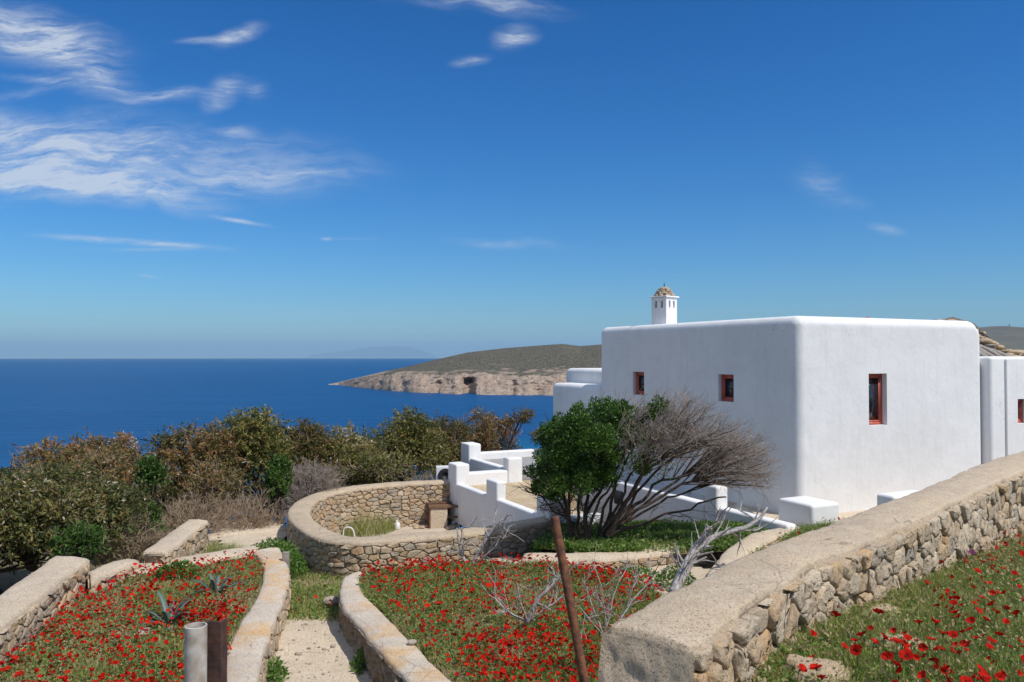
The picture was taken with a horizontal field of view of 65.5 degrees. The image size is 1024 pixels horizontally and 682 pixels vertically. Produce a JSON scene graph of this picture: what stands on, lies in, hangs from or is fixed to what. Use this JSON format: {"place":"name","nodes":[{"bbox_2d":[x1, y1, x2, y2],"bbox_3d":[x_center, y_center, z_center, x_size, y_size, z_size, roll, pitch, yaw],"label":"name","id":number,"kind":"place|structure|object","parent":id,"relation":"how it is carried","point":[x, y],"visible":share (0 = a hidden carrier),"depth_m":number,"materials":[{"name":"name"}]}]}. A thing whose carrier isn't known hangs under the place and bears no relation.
{"place":"outdoors","nodes":[
{"label":"outdoors","id":0,"kind":"place"},
{"bbox_2d":[0,534,166,592],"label":"ground","id":1,"kind":"structure","parent":0,"point":[5,580],"depth_m":15.73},
{"bbox_2d":[0,556,90,667],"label":"garden wall","id":2,"kind":"structure","parent":1,"relation":"on","point":[32,600],"depth_m":9.71,"materials":[{"name":"stone"}]},
{"bbox_2d":[43,512,112,561],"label":"green shrub","id":3,"kind":"object","parent":1,"relation":"on","point":[84,539],"visible":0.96,"depth_m":12.88,"materials":[{"name":"green plant"}]},
{"bbox_2d":[4,426,159,503],"bbox_3d":[-10.626,3.666,20.038,3.065,2.975,3.378,-1,-1,34],"label":"bush","id":4,"kind":"object","parent":1,"relation":"on","point":[71,450],"visible":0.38,"depth_m":19.62,"materials":[{"name":"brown plant"}]},
{"bbox_2d":[0,458,169,594],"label":"bush","id":5,"kind":"object","parent":1,"relation":"on","point":[35,508],"visible":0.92,"depth_m":14.15,"materials":[{"name":"green plant"}]},
{"bbox_2d":[61,446,163,565],"bbox_3d":[-8.626,3.428,16.908,2.514,2.686,1.742,0,-1,22],"label":"bush","id":6,"kind":"object","parent":1,"relation":"on","point":[104,465],"visible":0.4,"depth_m":16.80,"materials":[{"name":"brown plant"}]},
{"bbox_2d":[108,427,143,532],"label":"bush","id":7,"kind":"object","parent":1,"relation":"on","point":[124,437],"visible":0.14,"depth_m":21.03,"materials":[{"name":"brown plant"}]},
{"bbox_2d":[92,506,169,566],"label":"bare shrub","id":8,"kind":"object","parent":1,"relation":"on","point":[146,542],"visible":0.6,"depth_m":14.80,"materials":[{"name":"plant"}]},
{"bbox_2d":[131,502,168,562],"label":"green shrub","id":9,"kind":"object","parent":1,"relation":"on","point":[153,517],"visible":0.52,"depth_m":15.40,"materials":[{"name":"green plant"}]},
{"bbox_2d":[131,454,171,536],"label":"green shrub","id":10,"kind":"object","parent":1,"relation":"on","point":[153,469],"visible":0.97,"depth_m":16.35,"materials":[{"name":"green plant"}]},
{"bbox_2d":[141,519,209,563],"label":"garden wall","id":11,"kind":"structure","parent":1,"relation":"on","point":[188,537],"depth_m":13.45,"materials":[{"name":"stone"}]},
{"bbox_2d":[135,486,246,541],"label":"bare shrub","id":12,"kind":"object","parent":1,"relation":"on","point":[178,515],"visible":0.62,"depth_m":17.27,"materials":[{"name":"brown plant"}]},
{"bbox_2d":[134,414,254,514],"bbox_3d":[-8.309,3.599,20.971,3.215,3.322,2.676,0,-1,0],"label":"bush","id":13,"kind":"object","parent":1,"relation":"on","point":[200,447],"visible":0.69,"depth_m":20.68,"materials":[{"name":"brown plant"}]},
{"bbox_2d":[184,622,206,681],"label":"metal pipe","id":14,"kind":"object","parent":1,"relation":"on","point":[195,651],"visible":1,"depth_m":2.85,"materials":[{"name":"grey metal"}]},
{"bbox_2d":[124,472,272,533],"bbox_3d":[-9.621,5.149,23.282,5.859,3.172,5.262,0,-1,0],"label":"thicket","id":15,"kind":"object","parent":1,"relation":"on","point":[171,491],"visible":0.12,"depth_m":22.53,"materials":[{"name":"brown plant"}]},
{"bbox_2d":[205,617,226,681],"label":"steel channel","id":16,"kind":"object","parent":1,"relation":"on","point":[216,651],"visible":1,"depth_m":2.91,"materials":[{"name":"brown metal"}]},
{"bbox_2d":[174,452,262,520],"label":"bush","id":17,"kind":"object","parent":1,"relation":"on","point":[207,483],"visible":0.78,"depth_m":19.01,"materials":[{"name":"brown plant"}]},
{"bbox_2d":[202,485,288,531],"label":"bare shrub","id":18,"kind":"object","parent":1,"relation":"on","point":[262,510],"visible":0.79,"depth_m":17.94,"materials":[{"name":"brown plant"}]},
{"bbox_2d":[213,403,301,520],"bbox_3d":[-7.284,3.550,22.018,3.107,3.677,2.706,0,-1,0],"label":"bush","id":19,"kind":"object","parent":1,"relation":"on","point":[259,436],"visible":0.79,"depth_m":21.59,"materials":[{"name":"green plant"}]},
{"bbox_2d":[261,453,297,525],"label":"green shrub","id":20,"kind":"object","parent":1,"relation":"on","point":[277,483],"visible":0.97,"depth_m":18.48,"materials":[{"name":"green plant"}]},
{"bbox_2d":[249,415,342,508],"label":"bush","id":21,"kind":"object","parent":1,"relation":"on","point":[309,439],"visible":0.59,"depth_m":22.68,"materials":[{"name":"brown plant"}]},
{"bbox_2d":[269,454,350,513],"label":"bare shrub","id":22,"kind":"object","parent":1,"relation":"on","point":[311,484],"visible":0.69,"depth_m":19.57,"materials":[{"name":"grey plant"}]},
{"bbox_2d":[242,471,454,524],"bbox_3d":[-5.387,5.771,26.359,7.556,3.618,5.142,0,-1,0],"label":"thicket","id":23,"kind":"object","parent":1,"relation":"on","point":[325,489],"visible":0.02,"depth_m":25.88,"materials":[{"name":"brown plant"}]},
{"bbox_2d":[306,421,394,493],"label":"bush","id":24,"kind":"object","parent":1,"relation":"on","point":[348,443],"visible":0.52,"depth_m":23.17,"materials":[{"name":"green plant"}]},
{"bbox_2d":[330,446,419,486],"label":"bush","id":25,"kind":"object","parent":1,"relation":"on","point":[370,468],"visible":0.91,"depth_m":22.29,"materials":[{"name":"green plant"}]},
{"bbox_2d":[387,466,435,481],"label":"bare shrub","id":26,"kind":"object","parent":1,"relation":"on","point":[422,476],"visible":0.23,"depth_m":22.56,"materials":[{"name":"grey plant"}]},
{"bbox_2d":[367,406,457,482],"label":"bush","id":27,"kind":"object","parent":1,"relation":"on","point":[413,435],"visible":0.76,"depth_m":24.50,"materials":[{"name":"green plant"}]},
{"bbox_2d":[286,479,552,578],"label":"ring wall","id":28,"kind":"structure","parent":1,"relation":"on","point":[321,542],"depth_m":15.44,"materials":[{"name":"stone"}]},
{"bbox_2d":[0,517,839,681],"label":"poppy mass","id":29,"kind":"object","parent":1,"relation":"on","point":[222,606],"visible":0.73,"depth_m":9.79,"materials":[{"name":"red plant"}]},
{"bbox_2d":[436,465,447,479],"bbox_3d":[-1.731,3.958,22.318,0.800,0.910,0.324,0,-1,-8],"label":"air conditioner","id":30,"kind":"object","parent":1,"relation":"on","point":[441,471],"visible":0.32,"depth_m":22.15,"materials":[{"name":"white metal"}]},
{"bbox_2d":[415,410,477,477],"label":"bush","id":31,"kind":"object","parent":1,"relation":"on","point":[457,440],"visible":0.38,"depth_m":26.75,"materials":[{"name":"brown plant"}]},
{"bbox_2d":[447,405,504,451],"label":"bush","id":32,"kind":"object","parent":1,"relation":"on","point":[483,436],"visible":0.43,"depth_m":28.34,"materials":[{"name":"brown plant"}]},
{"bbox_2d":[473,410,521,450],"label":"bush","id":33,"kind":"object","parent":1,"relation":"on","point":[501,441],"visible":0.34,"depth_m":29.74,"materials":[{"name":"brown plant"}]},
{"bbox_2d":[497,404,534,449],"bbox_3d":[0.108,3.482,28.904,1.505,2.451,0.943,0,-1,0],"label":"thin tree","id":34,"kind":"object","parent":1,"relation":"on","point":[524,416],"visible":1,"depth_m":28.91,"materials":[{"name":"brown plant"}]},
{"bbox_2d":[448,442,602,552],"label":"roof terrace","id":35,"kind":"structure","parent":1,"relation":"on","point":[478,480],"depth_m":20.48,"materials":[{"name":"white paint"}]},
{"bbox_2d":[550,516,588,681],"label":"rusty pole","id":36,"kind":"object","parent":1,"relation":"on","point":[570,605],"visible":1,"depth_m":3.62,"materials":[{"name":"brown metal"}]},
{"bbox_2d":[557,542,683,638],"bbox_3d":[1.133,2.562,8.225,1.265,0.971,0.610,0,-1,-22],"label":"dead shrub","id":37,"kind":"object","parent":1,"relation":"on","point":[605,612],"visible":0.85,"depth_m":8.15,"materials":[{"name":"grey wood"}]},
{"bbox_2d":[521,543,723,570],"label":"terrace kerb","id":38,"kind":"structure","parent":1,"relation":"on","point":[617,558],"depth_m":14.04,"materials":[{"name":"stone"}]},
{"bbox_2d":[573,480,796,528],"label":"stepped wall","id":39,"kind":"structure","parent":1,"relation":"on","point":[681,502],"depth_m":18.15,"materials":[{"name":"white paint"}]},
{"bbox_2d":[598,451,1023,681],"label":"boundary wall","id":40,"kind":"structure","parent":1,"relation":"on","point":[730,621],"depth_m":4.79,"materials":[{"name":"stone"}]},
{"bbox_2d":[210,521,286,548],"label":"lane","id":41,"kind":"structure","parent":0,"point":[249,539],"depth_m":16.88,"materials":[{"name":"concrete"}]},
{"bbox_2d":[199,538,252,552],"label":"grass tuft","id":42,"kind":"object","parent":41,"relation":"on","point":[211,548],"visible":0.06,"depth_m":14.74,"materials":[{"name":"green plant"}]},
{"bbox_2d":[0,358,552,533],"bbox_3d":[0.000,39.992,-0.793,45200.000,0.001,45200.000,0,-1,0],"label":"sea","id":43,"kind":"structure","parent":0,"point":[65,398],"depth_m":764.18,"materials":[{"name":"liquid"}]},
{"bbox_2d":[292,573,337,613],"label":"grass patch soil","id":44,"kind":"structure","parent":0,"point":[312,585],"depth_m":13.74,"materials":[{"name":"beige soil"}]},
{"bbox_2d":[130,546,257,578],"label":"bed kerb","id":45,"kind":"structure","parent":44,"relation":"on","point":[230,553],"depth_m":12.89,"materials":[{"name":"stone"}]},
{"bbox_2d":[207,526,286,546],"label":"bed kerb","id":46,"kind":"structure","parent":44,"relation":"on","point":[213,536],"depth_m":17.28,"materials":[{"name":"stone"}]},
{"bbox_2d":[227,547,290,681],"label":"planting bed wall","id":47,"kind":"structure","parent":44,"relation":"on","point":[254,644],"depth_m":9.68,"materials":[{"name":"stone"}]},
{"bbox_2d":[250,536,308,578],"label":"leafy bush","id":48,"kind":"object","parent":44,"relation":"on","point":[298,566],"visible":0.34,"depth_m":14.29,"materials":[{"name":"green plant"}]},
{"bbox_2d":[274,542,349,620],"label":"patch herbs","id":49,"kind":"object","parent":44,"relation":"on","point":[306,599],"visible":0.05,"depth_m":12.35,"materials":[{"name":"green plant"}]},
{"bbox_2d":[277,540,347,621],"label":"patch grass","id":50,"kind":"structure","parent":44,"relation":"on","point":[299,616],"depth_m":12.34,"materials":[{"name":"green plant"}]},
{"bbox_2d":[322,596,338,604],"bbox_3d":[-2.654,3.814,11.722,0.264,0.107,0.160,0,-1,0],"label":"stone","id":51,"kind":"object","parent":44,"relation":"on","point":[334,599],"visible":0.91,"depth_m":11.66,"materials":[{"name":"white stone"}]},
{"bbox_2d":[270,616,372,681],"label":"path","id":52,"kind":"structure","parent":0,"point":[306,636],"depth_m":9.81,"materials":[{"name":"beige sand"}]},
{"bbox_2d":[266,655,289,681],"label":"leafy plant","id":53,"kind":"object","parent":52,"relation":"on","point":[275,670],"visible":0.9,"depth_m":9.03,"materials":[{"name":"green plant"}]},
{"bbox_2d":[349,646,367,674],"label":"leafy plant","id":54,"kind":"object","parent":52,"relation":"on","point":[358,658],"visible":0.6,"depth_m":9.37,"materials":[{"name":"green plant"}]},
{"bbox_2d":[307,346,437,356],"bbox_3d":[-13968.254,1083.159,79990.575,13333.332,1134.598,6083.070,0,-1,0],"label":"island","id":55,"kind":"structure","parent":0,"point":[394,351],"depth_m":77861.08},
{"bbox_2d":[339,571,450,681],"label":"flower bed wall","id":56,"kind":"structure","parent":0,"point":[390,654],"depth_m":9.26,"materials":[{"name":"stone"}]},
{"bbox_2d":[348,525,457,536],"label":"patio floor","id":57,"kind":"structure","parent":0,"point":[405,530],"depth_m":20.16,"materials":[{"name":"beige concrete"}]},
{"bbox_2d":[337,506,402,536],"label":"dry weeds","id":58,"kind":"object","parent":57,"relation":"on","point":[375,530],"visible":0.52,"depth_m":19.73,"materials":[{"name":"green plant"}]},
{"bbox_2d":[412,523,461,529],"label":"loose slabs","id":59,"kind":"object","parent":57,"relation":"on","point":[452,526],"depth_m":20.46,"materials":[{"name":"stone"}]},
{"bbox_2d":[426,501,460,528],"bbox_3d":[-1.784,4.520,20.879,0.930,0.610,0.810,0,-1,-12],"label":"masonry barbecue","id":60,"kind":"object","parent":57,"relation":"on","point":[436,514],"visible":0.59,"depth_m":20.49,"materials":[{"name":"beige stone"}]},
{"bbox_2d":[329,344,601,395],"bbox_3d":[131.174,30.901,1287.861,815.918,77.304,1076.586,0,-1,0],"label":"headland hill","id":61,"kind":"structure","parent":0,"point":[535,370],"depth_m":950.09,"materials":[{"name":"beige stone"}]},
{"bbox_2d":[359,557,663,681],"bbox_3d":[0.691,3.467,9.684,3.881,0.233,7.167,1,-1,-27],"label":"flower bed grass","id":62,"kind":"structure","parent":0,"point":[545,675],"depth_m":10.19,"materials":[{"name":"green plant"}]},
{"bbox_2d":[440,506,522,566],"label":"dead shrub","id":63,"kind":"object","parent":62,"relation":"on","point":[488,535],"visible":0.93,"depth_m":12.51,"materials":[{"name":"grey wood"}]},
{"bbox_2d":[358,558,661,681],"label":"poppy flowers","id":64,"kind":"object","parent":62,"relation":"on","point":[478,642],"visible":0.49,"depth_m":10.22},
{"bbox_2d":[359,559,661,681],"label":"flower bed herbs","id":65,"kind":"object","parent":62,"relation":"on","point":[385,597],"visible":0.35,"depth_m":10.25,"materials":[{"name":"green plant"}]},
{"bbox_2d":[478,557,586,623],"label":"dead shrub","id":66,"kind":"object","parent":62,"relation":"on","point":[529,618],"visible":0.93,"depth_m":9.52,"materials":[{"name":"grey wood"}]},
{"bbox_2d":[0,0,1023,357],"label":"sky","id":67,"kind":"structure","parent":0,"point":[179,178],"materials":[{"name":"blue"}]},
{"bbox_2d":[487,557,709,594],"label":"side path","id":68,"kind":"structure","parent":0,"point":[697,573],"depth_m":13.68,"materials":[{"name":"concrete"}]},
{"bbox_2d":[607,564,662,582],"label":"leafy plant","id":69,"kind":"object","parent":68,"relation":"on","point":[645,570],"visible":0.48,"depth_m":13.07,"materials":[{"name":"green plant"}]},
{"bbox_2d":[655,563,696,586],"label":"leafy plant","id":70,"kind":"object","parent":68,"relation":"on","point":[671,572],"visible":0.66,"depth_m":12.79,"materials":[{"name":"green plant"}]},
{"bbox_2d":[668,499,775,591],"bbox_3d":[3.156,3.033,11.872,2.114,1.264,0.829,1,-1,-40],"label":"dead branch","id":71,"kind":"object","parent":68,"relation":"on","point":[700,544],"visible":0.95,"depth_m":11.76,"materials":[{"name":"grey wood"}]},
{"bbox_2d":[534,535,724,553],"bbox_3d":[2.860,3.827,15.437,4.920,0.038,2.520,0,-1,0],"label":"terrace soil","id":72,"kind":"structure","parent":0,"point":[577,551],"depth_m":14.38,"materials":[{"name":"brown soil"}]},
{"bbox_2d":[528,532,571,552],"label":"leafy bush","id":73,"kind":"object","parent":72,"relation":"on","point":[532,549],"visible":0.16,"depth_m":15.09,"materials":[{"name":"green plant"}]},
{"bbox_2d":[505,386,787,539],"bbox_3d":[2.577,2.544,15.022,5.479,3.493,2.852,0,-1,0],"label":"windswept tree","id":74,"kind":"object","parent":72,"relation":"on","point":[565,462],"visible":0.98,"depth_m":14.65,"materials":[{"name":"green plant"}]},
{"bbox_2d":[532,517,768,553],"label":"terrace herbs","id":75,"kind":"object","parent":72,"relation":"on","point":[662,526],"visible":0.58,"depth_m":15.03,"materials":[{"name":"green plant"}]},
{"bbox_2d":[669,487,865,550],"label":"yard","id":76,"kind":"structure","parent":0,"point":[773,515],"depth_m":17.41,"materials":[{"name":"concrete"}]},
{"bbox_2d":[707,525,803,575],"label":"side kerb","id":77,"kind":"structure","parent":76,"relation":"on","point":[752,541],"depth_m":14.12,"materials":[{"name":"stone"}]},
{"bbox_2d":[553,283,1023,513],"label":"white house","id":78,"kind":"structure","parent":76,"relation":"on","point":[849,414],"depth_m":18.56,"materials":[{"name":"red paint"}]},
{"bbox_2d":[636,372,643,394],"bbox_3d":[3.636,1.182,22.289,0.045,0.634,0.534,1,-1,-26],"label":"window","id":79,"kind":"structure","parent":78,"relation":"in","point":[639,375],"depth_m":22.37,"materials":[{"name":"red paint"}]},
{"bbox_2d":[721,374,733,401],"bbox_3d":[5.211,1.123,19.063,0.045,0.644,0.534,1,-1,-26],"label":"window","id":80,"kind":"structure","parent":78,"relation":"in","point":[727,381],"depth_m":19.14,"materials":[{"name":"red paint"}]},
{"bbox_2d":[869,374,881,424],"bbox_3d":[8.229,1.326,18.181,0.584,1.164,0.045,1,-1,-26],"label":"window","id":81,"kind":"structure","parent":78,"relation":"in","point":[875,380],"depth_m":18.23,"materials":[{"name":"red paint"}]},
{"bbox_2d":[979,344,1012,355],"bbox_3d":[14.152,1.074,23.279,3.440,2.176,1.800,1,-1,-26],"label":"board pergola","id":82,"kind":"object","parent":78,"relation":"attached to","point":[983,351],"visible":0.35,"depth_m":23.46,"materials":[{"name":"white wood"}]},
{"bbox_2d":[1018,399,1022,422],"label":"window","id":83,"kind":"structure","parent":78,"relation":"in","point":[1020,401],"depth_m":20.27,"materials":[{"name":"red paint"}]},
{"bbox_2d":[779,496,838,525],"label":"garden block","id":84,"kind":"structure","parent":76,"relation":"on","point":[800,509],"depth_m":15.73,"materials":[{"name":"white paint"}]},
{"bbox_2d":[877,490,917,505],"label":"garden block","id":85,"kind":"structure","parent":76,"relation":"on","point":[884,497],"depth_m":15.59,"materials":[{"name":"white paint"}]},
{"bbox_2d":[735,528,1023,681],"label":"meadow grass","id":86,"kind":"structure","parent":0,"point":[844,637],"depth_m":4.55,"materials":[{"name":"green plant"}]},
{"bbox_2d":[935,317,1023,355],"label":"rocky hill","id":87,"kind":"structure","parent":0,"point":[981,333],"depth_m":41.40,"materials":[{"name":"brown stone"}]},
{"bbox_2d":[937,319,1023,355],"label":"outcrop boulders","id":88,"kind":"object","parent":87,"relation":"on","point":[987,342],"visible":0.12,"depth_m":39.46,"materials":[{"name":"stone"}]},
{"bbox_2d":[980,326,1023,354],"bbox_3d":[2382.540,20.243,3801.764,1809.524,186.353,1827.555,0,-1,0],"label":"mountain","id":89,"kind":"structure","parent":0,"point":[1009,337],"depth_m":3440.78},
{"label":"planting bed soil","id":90,"kind":"structure","parent":0,"visible":0},
{"bbox_2d":[87,559,139,597],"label":"garden wall","id":91,"kind":"structure","parent":90,"relation":"on","point":[102,573],"depth_m":11.49,"materials":[{"name":"stone"}]},
{"bbox_2d":[0,556,263,681],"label":"planting bed herbs","id":92,"kind":"object","parent":90,"relation":"on","point":[103,651],"visible":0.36,"depth_m":9.36,"materials":[{"name":"green plant"}]},
{"bbox_2d":[0,555,264,681],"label":"planting bed grass","id":93,"kind":"structure","parent":90,"relation":"on","point":[156,645],"depth_m":9.48,"materials":[{"name":"green plant"}]},
{"bbox_2d":[139,591,200,630],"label":"agave","id":94,"kind":"object","parent":90,"relation":"on","point":[166,614],"visible":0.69,"depth_m":9.84,"materials":[{"name":"green plant"}]},
{"bbox_2d":[153,558,203,582],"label":"leafy plant","id":95,"kind":"object","parent":90,"relation":"on","point":[178,564],"visible":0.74,"depth_m":11.78,"materials":[{"name":"green plant"}]},
{"bbox_2d":[188,573,247,600],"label":"agave","id":96,"kind":"object","parent":90,"relation":"on","point":[214,583],"visible":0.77,"depth_m":11.11,"materials":[{"name":"green plant"}]},
{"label":"field soil","id":97,"kind":"structure","parent":0,"visible":0},
{"bbox_2d":[783,654,803,671],"bbox_3d":[1.471,1.669,4.037,0.205,0.136,0.166,-1,-1,40],"label":"rock","id":98,"kind":"object","parent":97,"relation":"on","point":[792,657],"visible":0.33,"depth_m":4.03,"materials":[{"name":"stone"}]},
{"bbox_2d":[789,657,853,681],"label":"rock","id":99,"kind":"object","parent":97,"relation":"on","point":[808,661],"visible":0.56,"depth_m":3.89,"materials":[{"name":"stone"}]},
{"bbox_2d":[865,603,902,618],"bbox_3d":[2.374,1.761,5.106,0.320,0.121,0.230,1,-2,-42],"label":"rock","id":100,"kind":"object","parent":97,"relation":"on","point":[888,606],"visible":0.2,"depth_m":5.08,"materials":[{"name":"stone"}]},
{"bbox_2d":[751,531,1023,681],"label":"meadow herbs","id":101,"kind":"object","parent":97,"relation":"on","point":[782,661],"visible":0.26,"depth_m":4.49,"materials":[{"name":"green plant"}]},
{"bbox_2d":[881,651,893,678],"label":"poppy","id":102,"kind":"object","parent":97,"relation":"on","point":[885,655],"visible":1,"depth_m":3.74,"materials":[{"name":"red plant"}]},
{"bbox_2d":[898,649,913,677],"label":"poppy","id":103,"kind":"object","parent":97,"relation":"on","point":[905,654],"visible":1,"depth_m":3.80,"materials":[{"name":"red plant"}]},
{"bbox_2d":[875,634,936,657],"bbox_3d":[2.166,1.692,4.354,0.225,0.102,0.337,1,-1,-38],"label":"rock","id":104,"kind":"object","parent":97,"relation":"on","point":[899,635],"visible":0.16,"depth_m":4.37,"materials":[{"name":"stone"}]},
{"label":"strip bed soil","id":105,"kind":"structure","parent":0,"visible":0},
{"bbox_2d":[745,519,833,554],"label":"grass","id":106,"kind":"structure","parent":105,"relation":"on","point":[804,529],"depth_m":14.77,"materials":[{"name":"green plant"}]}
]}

